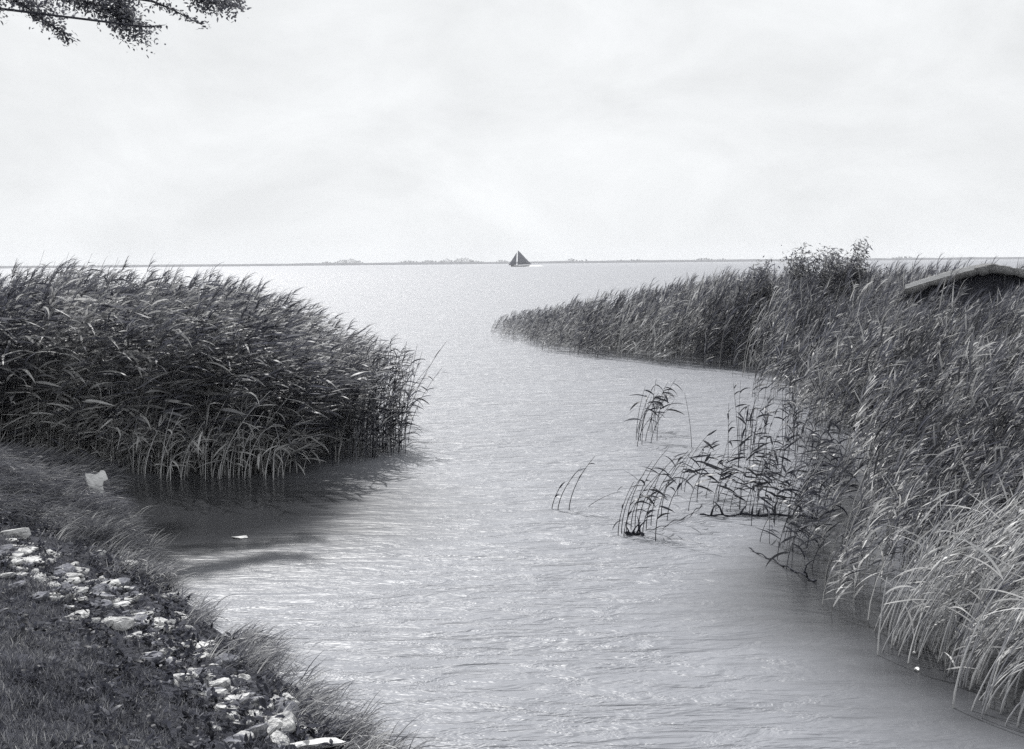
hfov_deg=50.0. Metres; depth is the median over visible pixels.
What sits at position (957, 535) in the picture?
reed
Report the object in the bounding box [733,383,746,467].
reed
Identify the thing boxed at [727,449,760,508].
reed
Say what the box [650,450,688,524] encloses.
reed
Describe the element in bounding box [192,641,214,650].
stone
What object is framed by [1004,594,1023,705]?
reed
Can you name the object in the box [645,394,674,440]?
reed
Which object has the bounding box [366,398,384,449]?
reed
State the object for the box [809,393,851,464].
reed
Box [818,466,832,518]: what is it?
reed
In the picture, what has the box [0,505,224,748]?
clover
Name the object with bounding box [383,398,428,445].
reed
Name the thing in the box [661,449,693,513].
reed
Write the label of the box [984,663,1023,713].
reed
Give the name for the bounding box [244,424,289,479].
reed
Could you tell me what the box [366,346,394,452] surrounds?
reed
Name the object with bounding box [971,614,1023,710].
reed
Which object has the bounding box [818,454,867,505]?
reed
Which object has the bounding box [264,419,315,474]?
reed
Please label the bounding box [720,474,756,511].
reed
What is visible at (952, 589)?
reed
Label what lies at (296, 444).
reed
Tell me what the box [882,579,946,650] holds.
reed
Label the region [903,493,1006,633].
reed
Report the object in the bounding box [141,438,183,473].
reed
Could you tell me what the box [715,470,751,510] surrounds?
reed
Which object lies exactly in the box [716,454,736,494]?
reed
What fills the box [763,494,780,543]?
reed
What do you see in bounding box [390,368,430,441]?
reed
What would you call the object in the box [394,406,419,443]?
reed
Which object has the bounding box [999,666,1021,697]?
reed
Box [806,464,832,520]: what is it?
reed
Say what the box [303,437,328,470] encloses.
reed
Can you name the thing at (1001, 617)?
reed
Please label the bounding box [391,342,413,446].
reed
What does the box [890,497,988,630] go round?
reed
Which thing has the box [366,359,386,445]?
reed
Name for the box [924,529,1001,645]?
reed
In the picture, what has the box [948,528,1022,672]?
reed
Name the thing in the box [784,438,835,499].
reed
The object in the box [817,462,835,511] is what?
reed
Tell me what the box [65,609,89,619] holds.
stone
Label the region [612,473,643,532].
reed
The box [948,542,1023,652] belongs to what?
reed
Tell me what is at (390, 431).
reed
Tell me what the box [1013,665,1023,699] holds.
reed
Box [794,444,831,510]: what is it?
reed
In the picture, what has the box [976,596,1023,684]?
reed
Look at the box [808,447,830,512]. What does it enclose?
reed
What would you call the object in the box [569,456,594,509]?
reed
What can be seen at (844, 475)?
reed
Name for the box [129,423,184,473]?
reed
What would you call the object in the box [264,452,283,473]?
reed
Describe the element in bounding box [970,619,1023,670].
reed
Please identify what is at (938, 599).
reed
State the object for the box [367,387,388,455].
reed
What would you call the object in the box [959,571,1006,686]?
reed
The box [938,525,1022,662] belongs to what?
reed
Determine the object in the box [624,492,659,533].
reed
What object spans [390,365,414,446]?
reed
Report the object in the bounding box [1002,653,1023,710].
reed
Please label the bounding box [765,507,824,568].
reed
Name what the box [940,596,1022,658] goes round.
reed
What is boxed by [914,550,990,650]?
reed
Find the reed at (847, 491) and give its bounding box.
[822,473,860,505]
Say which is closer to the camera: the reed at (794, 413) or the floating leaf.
the floating leaf
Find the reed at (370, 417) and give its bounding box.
[365,378,386,448]
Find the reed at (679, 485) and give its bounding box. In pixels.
[667,463,699,520]
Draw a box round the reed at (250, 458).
[248,445,277,476]
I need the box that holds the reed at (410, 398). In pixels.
[404,347,422,434]
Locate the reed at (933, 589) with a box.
[902,577,964,662]
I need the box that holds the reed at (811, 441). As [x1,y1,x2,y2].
[799,424,824,463]
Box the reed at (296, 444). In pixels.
[283,425,307,474]
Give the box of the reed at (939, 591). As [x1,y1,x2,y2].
[888,540,990,642]
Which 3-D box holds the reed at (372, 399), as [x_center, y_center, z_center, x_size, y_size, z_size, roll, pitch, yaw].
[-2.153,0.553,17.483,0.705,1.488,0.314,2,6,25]
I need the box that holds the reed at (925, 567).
[888,507,991,641]
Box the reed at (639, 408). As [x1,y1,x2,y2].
[630,389,653,436]
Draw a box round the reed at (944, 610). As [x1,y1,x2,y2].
[916,570,1008,652]
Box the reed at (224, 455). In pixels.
[215,431,241,477]
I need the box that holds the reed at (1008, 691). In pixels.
[1000,667,1023,713]
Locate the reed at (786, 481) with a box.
[773,455,808,521]
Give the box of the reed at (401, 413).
[386,402,413,442]
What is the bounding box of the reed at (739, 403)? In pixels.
[738,383,751,427]
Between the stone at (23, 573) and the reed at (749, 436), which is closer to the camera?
the stone at (23, 573)
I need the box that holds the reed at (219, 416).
[202,373,256,474]
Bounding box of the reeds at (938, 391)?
[491,253,1023,680]
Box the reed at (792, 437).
[781,408,805,472]
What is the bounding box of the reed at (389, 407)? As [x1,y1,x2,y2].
[374,366,417,457]
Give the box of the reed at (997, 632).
[972,580,1019,686]
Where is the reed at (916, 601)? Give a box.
[893,549,962,644]
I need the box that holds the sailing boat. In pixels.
[509,251,530,266]
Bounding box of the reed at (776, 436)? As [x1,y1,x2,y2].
[759,422,792,460]
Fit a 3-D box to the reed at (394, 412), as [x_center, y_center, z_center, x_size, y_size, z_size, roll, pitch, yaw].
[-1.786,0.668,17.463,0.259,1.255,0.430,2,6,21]
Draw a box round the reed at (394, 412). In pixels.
[393,379,404,452]
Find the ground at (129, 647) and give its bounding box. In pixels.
[0,466,370,748]
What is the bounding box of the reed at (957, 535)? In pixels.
[927,492,1011,626]
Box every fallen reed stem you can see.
[647,503,702,529]
[749,547,816,581]
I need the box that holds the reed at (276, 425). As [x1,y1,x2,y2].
[250,394,313,471]
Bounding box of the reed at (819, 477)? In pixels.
[798,452,839,505]
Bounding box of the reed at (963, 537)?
[896,507,993,640]
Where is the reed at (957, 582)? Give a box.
[898,558,993,651]
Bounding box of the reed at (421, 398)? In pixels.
[408,368,446,442]
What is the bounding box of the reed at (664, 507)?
[655,461,678,540]
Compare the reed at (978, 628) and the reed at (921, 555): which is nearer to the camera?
the reed at (978, 628)
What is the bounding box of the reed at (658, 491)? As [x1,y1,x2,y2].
[638,454,686,527]
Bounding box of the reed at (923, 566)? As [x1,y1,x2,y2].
[890,506,988,641]
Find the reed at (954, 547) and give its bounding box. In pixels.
[886,499,1023,625]
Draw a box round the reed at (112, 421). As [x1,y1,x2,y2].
[111,383,113,465]
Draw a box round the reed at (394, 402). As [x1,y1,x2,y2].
[384,367,415,448]
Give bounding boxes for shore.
[0,257,1023,268]
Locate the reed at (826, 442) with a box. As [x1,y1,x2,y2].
[811,427,841,474]
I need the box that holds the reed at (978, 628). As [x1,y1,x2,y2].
[940,604,1021,683]
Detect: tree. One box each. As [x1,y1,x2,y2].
[0,0,250,57]
[335,258,362,262]
[454,258,473,261]
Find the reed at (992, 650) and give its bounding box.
[984,601,1022,683]
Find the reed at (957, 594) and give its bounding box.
[931,502,1023,650]
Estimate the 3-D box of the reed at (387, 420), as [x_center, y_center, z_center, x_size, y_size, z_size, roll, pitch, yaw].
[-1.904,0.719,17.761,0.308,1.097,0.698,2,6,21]
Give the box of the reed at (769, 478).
[739,457,777,525]
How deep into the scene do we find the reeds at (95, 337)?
16.66 m
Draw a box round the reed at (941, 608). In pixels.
[917,572,972,659]
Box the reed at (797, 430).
[783,417,808,449]
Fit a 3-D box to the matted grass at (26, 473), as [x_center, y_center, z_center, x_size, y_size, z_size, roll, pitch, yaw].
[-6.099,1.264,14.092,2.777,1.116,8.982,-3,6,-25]
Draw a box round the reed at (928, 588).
[894,551,959,640]
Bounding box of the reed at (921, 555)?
[895,479,953,637]
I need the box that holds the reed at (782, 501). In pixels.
[760,500,791,540]
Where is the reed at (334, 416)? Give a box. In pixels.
[329,362,360,466]
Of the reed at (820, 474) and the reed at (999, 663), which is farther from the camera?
the reed at (820, 474)
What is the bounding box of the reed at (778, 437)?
[764,422,792,461]
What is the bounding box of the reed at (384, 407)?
[383,353,392,452]
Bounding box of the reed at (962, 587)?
[925,534,1023,648]
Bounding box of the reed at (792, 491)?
[778,471,812,517]
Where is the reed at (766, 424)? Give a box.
[759,407,767,456]
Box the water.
[0,259,1023,748]
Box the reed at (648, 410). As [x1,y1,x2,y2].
[638,396,665,435]
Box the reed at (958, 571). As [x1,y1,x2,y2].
[906,519,1023,649]
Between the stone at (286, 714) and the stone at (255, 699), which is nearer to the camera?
the stone at (286, 714)
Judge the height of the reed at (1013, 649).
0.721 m
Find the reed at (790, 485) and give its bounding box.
[774,461,819,525]
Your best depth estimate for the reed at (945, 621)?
8.45 m
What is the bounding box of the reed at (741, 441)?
[739,428,750,456]
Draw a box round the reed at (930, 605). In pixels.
[906,568,969,637]
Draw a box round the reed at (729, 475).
[717,449,748,497]
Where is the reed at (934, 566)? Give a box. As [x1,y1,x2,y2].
[890,524,982,647]
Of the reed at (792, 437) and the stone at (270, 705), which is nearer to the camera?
the stone at (270, 705)
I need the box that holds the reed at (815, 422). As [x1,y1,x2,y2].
[806,396,827,461]
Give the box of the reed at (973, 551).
[926,505,1019,643]
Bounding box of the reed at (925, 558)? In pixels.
[895,506,965,633]
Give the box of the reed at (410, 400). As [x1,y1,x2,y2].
[396,375,427,449]
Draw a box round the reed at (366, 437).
[361,408,380,460]
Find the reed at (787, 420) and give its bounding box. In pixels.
[767,393,802,456]
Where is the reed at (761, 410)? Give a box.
[752,396,773,449]
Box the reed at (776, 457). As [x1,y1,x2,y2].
[759,446,783,480]
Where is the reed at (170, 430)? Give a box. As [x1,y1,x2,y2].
[161,410,172,478]
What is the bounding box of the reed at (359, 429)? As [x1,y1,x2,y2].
[355,390,375,460]
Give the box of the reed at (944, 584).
[898,526,1023,648]
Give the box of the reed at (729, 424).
[727,407,734,447]
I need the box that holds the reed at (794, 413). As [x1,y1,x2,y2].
[785,402,799,431]
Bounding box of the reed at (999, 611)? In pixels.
[984,585,1015,629]
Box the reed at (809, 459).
[793,451,830,483]
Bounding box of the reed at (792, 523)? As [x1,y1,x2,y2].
[757,488,811,559]
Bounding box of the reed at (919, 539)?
[880,489,959,629]
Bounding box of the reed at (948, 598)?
[915,550,993,636]
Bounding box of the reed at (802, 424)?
[788,404,812,452]
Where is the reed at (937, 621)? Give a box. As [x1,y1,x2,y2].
[920,585,972,655]
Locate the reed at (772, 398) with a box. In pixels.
[765,373,781,432]
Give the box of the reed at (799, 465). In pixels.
[790,453,812,488]
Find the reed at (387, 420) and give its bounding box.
[381,384,410,452]
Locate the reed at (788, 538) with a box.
[780,504,817,550]
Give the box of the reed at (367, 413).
[367,382,379,455]
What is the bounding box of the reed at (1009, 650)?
[982,609,1023,705]
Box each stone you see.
[0,528,30,539]
[0,544,12,550]
[0,572,16,577]
[7,558,17,567]
[9,580,25,586]
[10,553,23,557]
[14,559,23,564]
[14,571,26,579]
[16,566,27,571]
[17,557,43,564]
[18,547,32,555]
[27,562,33,567]
[30,591,49,601]
[35,572,46,582]
[47,581,60,586]
[49,595,67,601]
[54,569,65,576]
[60,563,75,572]
[60,580,74,586]
[61,573,77,578]
[64,594,75,599]
[65,577,79,584]
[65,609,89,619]
[67,586,88,595]
[74,566,89,573]
[74,596,88,603]
[89,599,101,606]
[92,583,109,592]
[92,593,114,600]
[99,599,112,609]
[100,579,120,586]
[101,616,113,626]
[110,601,131,608]
[110,616,134,630]
[111,598,120,603]
[116,610,130,614]
[117,577,129,585]
[124,596,134,602]
[132,631,144,638]
[133,593,142,600]
[133,613,154,622]
[134,622,147,628]
[140,653,161,665]
[147,641,168,649]
[154,617,168,625]
[154,626,165,632]
[159,647,179,655]
[160,659,172,667]
[161,593,177,599]
[173,673,189,680]
[175,611,188,620]
[188,672,198,678]
[188,683,206,688]
[191,654,206,660]
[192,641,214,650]
[196,669,207,677]
[201,687,222,691]
[203,673,215,681]
[209,677,230,688]
[210,689,227,699]
[213,704,239,711]
[215,653,240,665]
[223,694,243,701]
[223,733,244,744]
[225,711,240,720]
[227,686,245,693]
[238,673,250,682]
[238,731,253,743]
[240,692,249,702]
[243,722,268,738]
[245,710,263,716]
[249,695,266,703]
[255,703,273,710]
[259,716,282,735]
[270,730,289,744]
[271,711,294,720]
[273,697,285,704]
[274,701,299,717]
[279,717,295,733]
[281,693,298,703]
[290,737,345,748]
[294,729,306,737]
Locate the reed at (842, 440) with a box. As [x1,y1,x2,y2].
[826,415,854,484]
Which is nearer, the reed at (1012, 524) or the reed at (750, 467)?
the reed at (1012, 524)
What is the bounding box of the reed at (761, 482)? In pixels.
[745,453,776,509]
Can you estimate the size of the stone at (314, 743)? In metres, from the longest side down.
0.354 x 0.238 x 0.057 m
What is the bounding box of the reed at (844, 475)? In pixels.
[825,445,860,509]
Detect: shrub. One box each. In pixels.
[733,256,781,351]
[777,241,844,335]
[818,236,892,338]
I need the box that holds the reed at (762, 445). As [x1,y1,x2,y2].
[750,442,772,494]
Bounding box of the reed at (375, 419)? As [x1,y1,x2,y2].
[372,377,390,457]
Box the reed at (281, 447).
[273,444,290,479]
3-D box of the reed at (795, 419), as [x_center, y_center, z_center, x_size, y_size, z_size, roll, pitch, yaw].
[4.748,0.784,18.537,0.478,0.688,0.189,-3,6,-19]
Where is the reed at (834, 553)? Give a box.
[826,542,864,577]
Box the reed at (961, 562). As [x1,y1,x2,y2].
[915,522,1023,630]
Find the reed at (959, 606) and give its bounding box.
[933,536,1021,654]
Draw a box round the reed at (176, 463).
[166,449,197,479]
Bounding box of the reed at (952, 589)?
[914,539,1023,644]
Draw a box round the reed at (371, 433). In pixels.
[360,388,385,456]
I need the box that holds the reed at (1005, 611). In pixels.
[955,602,1021,684]
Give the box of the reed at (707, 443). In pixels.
[681,430,715,488]
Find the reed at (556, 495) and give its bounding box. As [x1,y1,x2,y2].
[552,482,564,507]
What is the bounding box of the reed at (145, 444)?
[137,423,159,468]
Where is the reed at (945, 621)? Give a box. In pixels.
[930,585,979,649]
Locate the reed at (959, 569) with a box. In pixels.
[920,520,1001,638]
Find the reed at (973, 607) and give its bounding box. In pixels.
[957,536,1023,654]
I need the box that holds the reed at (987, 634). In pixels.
[963,606,1021,668]
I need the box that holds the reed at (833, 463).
[815,435,839,502]
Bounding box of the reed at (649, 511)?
[646,467,663,528]
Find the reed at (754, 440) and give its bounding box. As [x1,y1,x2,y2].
[749,425,761,461]
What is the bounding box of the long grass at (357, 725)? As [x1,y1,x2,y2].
[2,444,442,748]
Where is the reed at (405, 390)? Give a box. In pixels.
[387,353,420,450]
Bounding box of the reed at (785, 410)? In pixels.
[778,379,794,441]
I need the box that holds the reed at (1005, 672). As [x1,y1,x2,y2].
[979,656,1023,699]
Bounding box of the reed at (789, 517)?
[783,480,823,532]
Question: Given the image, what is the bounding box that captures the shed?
[905,263,1023,327]
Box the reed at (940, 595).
[904,559,984,650]
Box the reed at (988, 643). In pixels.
[975,609,1019,668]
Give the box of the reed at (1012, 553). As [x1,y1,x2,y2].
[957,537,1023,673]
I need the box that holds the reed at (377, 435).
[371,403,389,457]
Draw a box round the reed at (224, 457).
[213,444,230,478]
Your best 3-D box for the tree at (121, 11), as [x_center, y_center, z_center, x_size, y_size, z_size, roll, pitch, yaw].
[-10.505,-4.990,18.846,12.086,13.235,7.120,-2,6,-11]
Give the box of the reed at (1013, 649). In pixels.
[981,633,1023,717]
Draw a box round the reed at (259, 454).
[249,425,263,475]
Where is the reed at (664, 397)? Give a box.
[652,379,683,425]
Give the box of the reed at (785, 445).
[774,423,799,482]
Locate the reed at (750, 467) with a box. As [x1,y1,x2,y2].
[734,447,764,504]
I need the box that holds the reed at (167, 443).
[160,416,187,478]
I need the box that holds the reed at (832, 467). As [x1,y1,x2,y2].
[810,444,850,509]
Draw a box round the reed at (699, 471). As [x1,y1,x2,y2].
[684,448,724,495]
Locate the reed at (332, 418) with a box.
[326,353,351,462]
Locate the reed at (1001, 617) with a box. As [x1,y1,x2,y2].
[961,593,1021,682]
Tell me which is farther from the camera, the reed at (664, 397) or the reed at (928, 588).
the reed at (664, 397)
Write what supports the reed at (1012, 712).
on the water
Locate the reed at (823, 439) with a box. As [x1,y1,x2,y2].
[807,413,839,470]
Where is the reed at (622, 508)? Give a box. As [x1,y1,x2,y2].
[618,482,642,534]
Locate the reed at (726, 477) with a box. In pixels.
[713,445,748,505]
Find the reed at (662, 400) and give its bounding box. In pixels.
[652,386,675,431]
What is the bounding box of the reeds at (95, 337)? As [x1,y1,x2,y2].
[0,252,427,476]
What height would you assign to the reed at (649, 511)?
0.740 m
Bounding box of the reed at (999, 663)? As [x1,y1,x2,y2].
[986,589,1023,707]
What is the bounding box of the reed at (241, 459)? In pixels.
[233,450,254,476]
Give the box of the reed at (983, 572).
[944,492,1019,654]
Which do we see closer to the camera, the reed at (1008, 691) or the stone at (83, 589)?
the reed at (1008, 691)
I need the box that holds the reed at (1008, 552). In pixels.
[960,532,1023,674]
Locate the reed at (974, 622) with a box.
[964,585,1003,666]
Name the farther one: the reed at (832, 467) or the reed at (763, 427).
the reed at (763, 427)
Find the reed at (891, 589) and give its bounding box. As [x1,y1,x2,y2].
[877,567,938,654]
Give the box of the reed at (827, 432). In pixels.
[804,428,831,497]
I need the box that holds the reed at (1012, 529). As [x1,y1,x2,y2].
[918,521,1023,651]
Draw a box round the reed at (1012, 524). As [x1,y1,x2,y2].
[939,517,1023,646]
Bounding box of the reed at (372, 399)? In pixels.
[357,366,394,451]
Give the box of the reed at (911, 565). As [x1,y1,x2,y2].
[889,525,938,619]
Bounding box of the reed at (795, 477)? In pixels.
[776,454,803,512]
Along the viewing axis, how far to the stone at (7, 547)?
9.55 m
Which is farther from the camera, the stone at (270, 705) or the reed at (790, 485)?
the reed at (790, 485)
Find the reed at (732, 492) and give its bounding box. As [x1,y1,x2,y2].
[722,476,747,510]
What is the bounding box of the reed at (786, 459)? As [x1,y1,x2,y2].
[763,452,794,512]
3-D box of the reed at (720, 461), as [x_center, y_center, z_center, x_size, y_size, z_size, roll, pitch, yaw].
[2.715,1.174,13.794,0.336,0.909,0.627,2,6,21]
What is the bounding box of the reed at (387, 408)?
[373,379,403,453]
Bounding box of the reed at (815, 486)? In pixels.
[799,475,825,515]
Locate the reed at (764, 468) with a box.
[753,452,781,496]
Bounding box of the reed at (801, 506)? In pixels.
[790,486,812,539]
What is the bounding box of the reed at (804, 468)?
[783,450,830,502]
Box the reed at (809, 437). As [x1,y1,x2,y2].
[796,430,823,458]
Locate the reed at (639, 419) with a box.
[624,405,654,437]
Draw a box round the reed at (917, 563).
[877,498,962,638]
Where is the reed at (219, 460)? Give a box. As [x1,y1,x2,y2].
[197,436,230,478]
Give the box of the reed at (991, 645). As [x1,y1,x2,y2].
[969,601,1023,689]
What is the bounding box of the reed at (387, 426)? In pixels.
[373,392,396,455]
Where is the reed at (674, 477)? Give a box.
[642,469,689,532]
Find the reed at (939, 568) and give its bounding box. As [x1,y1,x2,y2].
[911,512,977,640]
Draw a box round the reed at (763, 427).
[757,411,771,450]
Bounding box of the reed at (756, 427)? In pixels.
[753,408,771,458]
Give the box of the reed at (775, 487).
[764,466,780,506]
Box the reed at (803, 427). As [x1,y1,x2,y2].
[782,411,814,462]
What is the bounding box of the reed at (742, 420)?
[737,410,751,460]
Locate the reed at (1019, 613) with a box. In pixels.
[986,604,1023,705]
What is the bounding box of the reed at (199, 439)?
[190,430,203,474]
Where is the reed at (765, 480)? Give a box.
[757,455,779,496]
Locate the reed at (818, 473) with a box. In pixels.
[801,452,829,507]
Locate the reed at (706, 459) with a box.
[697,441,720,497]
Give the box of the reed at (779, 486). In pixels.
[764,465,796,507]
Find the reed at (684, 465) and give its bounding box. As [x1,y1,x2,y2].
[674,448,698,494]
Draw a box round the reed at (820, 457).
[794,448,838,491]
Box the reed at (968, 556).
[914,506,1008,643]
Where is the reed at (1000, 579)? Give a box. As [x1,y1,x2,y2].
[953,554,1023,677]
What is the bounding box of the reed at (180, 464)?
[170,451,192,480]
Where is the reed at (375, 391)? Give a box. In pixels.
[369,338,382,447]
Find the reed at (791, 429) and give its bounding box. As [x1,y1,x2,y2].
[787,393,795,465]
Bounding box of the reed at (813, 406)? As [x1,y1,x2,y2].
[804,392,828,440]
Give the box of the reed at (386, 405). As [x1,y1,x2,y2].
[382,384,396,439]
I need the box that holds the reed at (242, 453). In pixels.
[238,430,245,476]
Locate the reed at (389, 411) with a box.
[385,390,399,436]
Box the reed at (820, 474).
[803,451,832,510]
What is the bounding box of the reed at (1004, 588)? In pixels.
[971,569,1023,636]
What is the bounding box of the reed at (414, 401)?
[403,353,425,448]
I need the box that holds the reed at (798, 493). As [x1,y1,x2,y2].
[787,474,819,519]
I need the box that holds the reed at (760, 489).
[748,459,784,514]
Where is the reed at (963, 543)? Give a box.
[905,492,1022,613]
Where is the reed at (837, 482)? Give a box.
[815,454,869,524]
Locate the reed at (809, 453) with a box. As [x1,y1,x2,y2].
[790,432,830,481]
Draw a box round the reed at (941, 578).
[898,494,1000,655]
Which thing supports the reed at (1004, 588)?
on the water
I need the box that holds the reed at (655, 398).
[651,382,666,423]
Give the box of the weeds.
[0,449,399,748]
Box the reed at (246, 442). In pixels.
[238,411,263,477]
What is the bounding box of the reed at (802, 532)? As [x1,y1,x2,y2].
[786,505,817,566]
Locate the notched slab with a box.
[85,470,107,496]
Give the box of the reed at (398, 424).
[385,381,407,453]
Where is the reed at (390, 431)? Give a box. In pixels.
[385,406,417,452]
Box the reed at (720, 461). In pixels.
[714,433,743,500]
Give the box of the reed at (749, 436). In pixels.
[734,412,759,464]
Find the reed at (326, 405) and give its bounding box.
[314,347,342,459]
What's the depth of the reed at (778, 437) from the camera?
15.38 m
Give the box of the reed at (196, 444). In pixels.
[181,421,205,479]
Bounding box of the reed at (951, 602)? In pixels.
[937,561,976,647]
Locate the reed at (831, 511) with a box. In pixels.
[804,495,848,558]
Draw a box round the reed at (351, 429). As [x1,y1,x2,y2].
[338,390,366,455]
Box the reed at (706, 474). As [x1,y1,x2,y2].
[688,454,725,510]
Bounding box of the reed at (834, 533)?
[812,527,850,568]
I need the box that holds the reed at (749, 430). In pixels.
[744,414,759,458]
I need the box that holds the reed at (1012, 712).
[1005,698,1023,725]
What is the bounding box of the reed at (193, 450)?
[184,430,219,478]
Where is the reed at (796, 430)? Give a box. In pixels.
[781,394,812,466]
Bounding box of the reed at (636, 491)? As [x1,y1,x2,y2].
[626,460,655,530]
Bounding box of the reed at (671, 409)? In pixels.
[651,401,684,441]
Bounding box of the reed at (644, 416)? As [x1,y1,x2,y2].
[640,397,658,440]
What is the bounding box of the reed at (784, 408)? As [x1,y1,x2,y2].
[782,383,796,440]
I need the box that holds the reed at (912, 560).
[874,508,966,630]
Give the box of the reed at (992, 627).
[962,547,1023,687]
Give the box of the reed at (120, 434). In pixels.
[114,427,132,471]
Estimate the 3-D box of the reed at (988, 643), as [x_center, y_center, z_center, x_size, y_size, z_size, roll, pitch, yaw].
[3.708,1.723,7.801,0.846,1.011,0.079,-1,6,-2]
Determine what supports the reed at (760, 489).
on the water
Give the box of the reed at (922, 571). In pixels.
[867,521,1012,622]
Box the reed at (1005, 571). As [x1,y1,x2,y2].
[960,549,1020,687]
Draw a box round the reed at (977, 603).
[943,544,1023,659]
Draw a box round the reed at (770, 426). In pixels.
[749,395,791,466]
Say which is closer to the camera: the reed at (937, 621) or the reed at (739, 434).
the reed at (937, 621)
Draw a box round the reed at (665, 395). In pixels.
[657,387,672,433]
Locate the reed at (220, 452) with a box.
[212,424,239,477]
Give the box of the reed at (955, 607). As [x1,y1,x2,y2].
[941,522,1010,660]
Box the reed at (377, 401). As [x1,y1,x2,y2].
[377,360,392,437]
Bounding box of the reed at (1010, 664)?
[985,648,1023,700]
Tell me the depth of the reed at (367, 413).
17.14 m
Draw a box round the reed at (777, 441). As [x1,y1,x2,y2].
[768,428,787,466]
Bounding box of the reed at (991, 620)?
[953,588,1016,666]
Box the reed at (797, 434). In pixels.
[787,410,811,457]
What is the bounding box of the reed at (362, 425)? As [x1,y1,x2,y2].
[349,392,383,463]
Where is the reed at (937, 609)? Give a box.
[924,570,968,636]
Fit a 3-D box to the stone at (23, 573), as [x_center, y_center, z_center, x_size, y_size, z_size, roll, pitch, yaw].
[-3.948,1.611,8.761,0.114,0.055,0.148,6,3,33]
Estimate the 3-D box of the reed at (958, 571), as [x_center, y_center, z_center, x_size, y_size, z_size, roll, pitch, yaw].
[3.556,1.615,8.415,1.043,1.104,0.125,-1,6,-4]
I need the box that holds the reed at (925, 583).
[897,530,991,648]
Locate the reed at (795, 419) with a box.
[780,401,801,438]
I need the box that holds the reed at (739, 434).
[739,413,753,446]
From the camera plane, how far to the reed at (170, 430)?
15.48 m
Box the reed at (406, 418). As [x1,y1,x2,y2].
[405,388,423,452]
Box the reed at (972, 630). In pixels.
[957,599,1022,683]
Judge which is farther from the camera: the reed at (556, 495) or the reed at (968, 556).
the reed at (556, 495)
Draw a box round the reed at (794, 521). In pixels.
[784,501,808,542]
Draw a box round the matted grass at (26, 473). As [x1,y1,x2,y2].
[0,439,183,568]
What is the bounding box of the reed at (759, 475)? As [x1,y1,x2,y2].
[749,448,775,512]
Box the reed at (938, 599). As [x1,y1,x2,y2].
[915,570,983,621]
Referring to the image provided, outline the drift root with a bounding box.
[625,517,645,535]
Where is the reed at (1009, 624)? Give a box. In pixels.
[969,616,1023,687]
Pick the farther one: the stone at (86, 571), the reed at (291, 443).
the reed at (291, 443)
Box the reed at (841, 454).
[827,428,863,502]
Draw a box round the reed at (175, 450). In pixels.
[170,433,207,468]
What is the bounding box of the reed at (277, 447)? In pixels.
[273,439,283,461]
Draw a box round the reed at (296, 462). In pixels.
[289,444,309,474]
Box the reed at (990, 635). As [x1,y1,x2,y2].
[963,602,1023,679]
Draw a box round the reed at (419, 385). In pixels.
[404,342,445,440]
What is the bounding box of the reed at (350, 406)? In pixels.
[339,346,363,449]
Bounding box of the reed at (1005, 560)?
[957,547,1023,651]
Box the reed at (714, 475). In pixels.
[692,445,739,495]
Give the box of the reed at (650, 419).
[637,409,664,445]
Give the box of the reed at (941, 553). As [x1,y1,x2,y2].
[897,512,1013,638]
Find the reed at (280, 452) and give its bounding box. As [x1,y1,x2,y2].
[261,426,283,478]
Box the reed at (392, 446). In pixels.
[390,411,413,453]
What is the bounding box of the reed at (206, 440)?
[200,420,230,474]
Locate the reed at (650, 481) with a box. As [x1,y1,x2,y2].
[635,447,674,524]
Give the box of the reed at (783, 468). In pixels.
[774,459,792,520]
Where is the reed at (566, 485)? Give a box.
[558,467,582,508]
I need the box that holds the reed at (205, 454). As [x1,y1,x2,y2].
[205,427,216,480]
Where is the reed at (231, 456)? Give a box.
[225,431,251,477]
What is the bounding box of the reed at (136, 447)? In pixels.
[133,432,140,473]
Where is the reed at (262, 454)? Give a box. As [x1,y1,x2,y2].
[257,449,281,475]
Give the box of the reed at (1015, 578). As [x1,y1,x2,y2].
[968,565,1023,655]
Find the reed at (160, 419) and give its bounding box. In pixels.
[145,407,184,476]
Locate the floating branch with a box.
[700,501,830,519]
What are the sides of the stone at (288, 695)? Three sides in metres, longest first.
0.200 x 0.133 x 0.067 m
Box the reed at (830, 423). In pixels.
[821,413,835,488]
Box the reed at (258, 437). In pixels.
[250,417,272,477]
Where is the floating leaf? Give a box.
[232,535,247,538]
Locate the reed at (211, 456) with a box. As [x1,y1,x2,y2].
[202,435,225,476]
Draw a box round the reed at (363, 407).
[349,362,399,459]
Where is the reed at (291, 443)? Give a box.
[277,429,322,476]
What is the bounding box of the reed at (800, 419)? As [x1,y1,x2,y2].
[794,391,813,454]
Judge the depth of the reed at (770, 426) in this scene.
16.09 m
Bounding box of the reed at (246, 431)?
[221,394,278,477]
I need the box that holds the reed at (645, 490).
[631,466,665,524]
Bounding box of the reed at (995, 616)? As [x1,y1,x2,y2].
[960,599,1023,658]
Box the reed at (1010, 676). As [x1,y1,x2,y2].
[1004,651,1023,695]
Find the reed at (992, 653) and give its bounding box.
[978,606,1023,684]
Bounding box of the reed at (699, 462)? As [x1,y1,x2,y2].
[684,444,714,491]
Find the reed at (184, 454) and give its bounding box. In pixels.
[180,440,200,477]
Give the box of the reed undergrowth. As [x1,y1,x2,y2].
[0,368,416,477]
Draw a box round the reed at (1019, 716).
[1016,704,1023,726]
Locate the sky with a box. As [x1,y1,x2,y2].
[0,0,1023,265]
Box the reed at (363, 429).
[360,410,371,453]
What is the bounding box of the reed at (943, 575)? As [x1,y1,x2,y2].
[902,543,979,632]
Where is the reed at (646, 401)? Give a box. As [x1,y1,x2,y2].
[629,385,654,427]
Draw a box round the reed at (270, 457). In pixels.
[265,431,285,479]
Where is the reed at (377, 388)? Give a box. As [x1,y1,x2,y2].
[364,346,386,446]
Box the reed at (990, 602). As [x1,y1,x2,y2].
[952,537,1023,707]

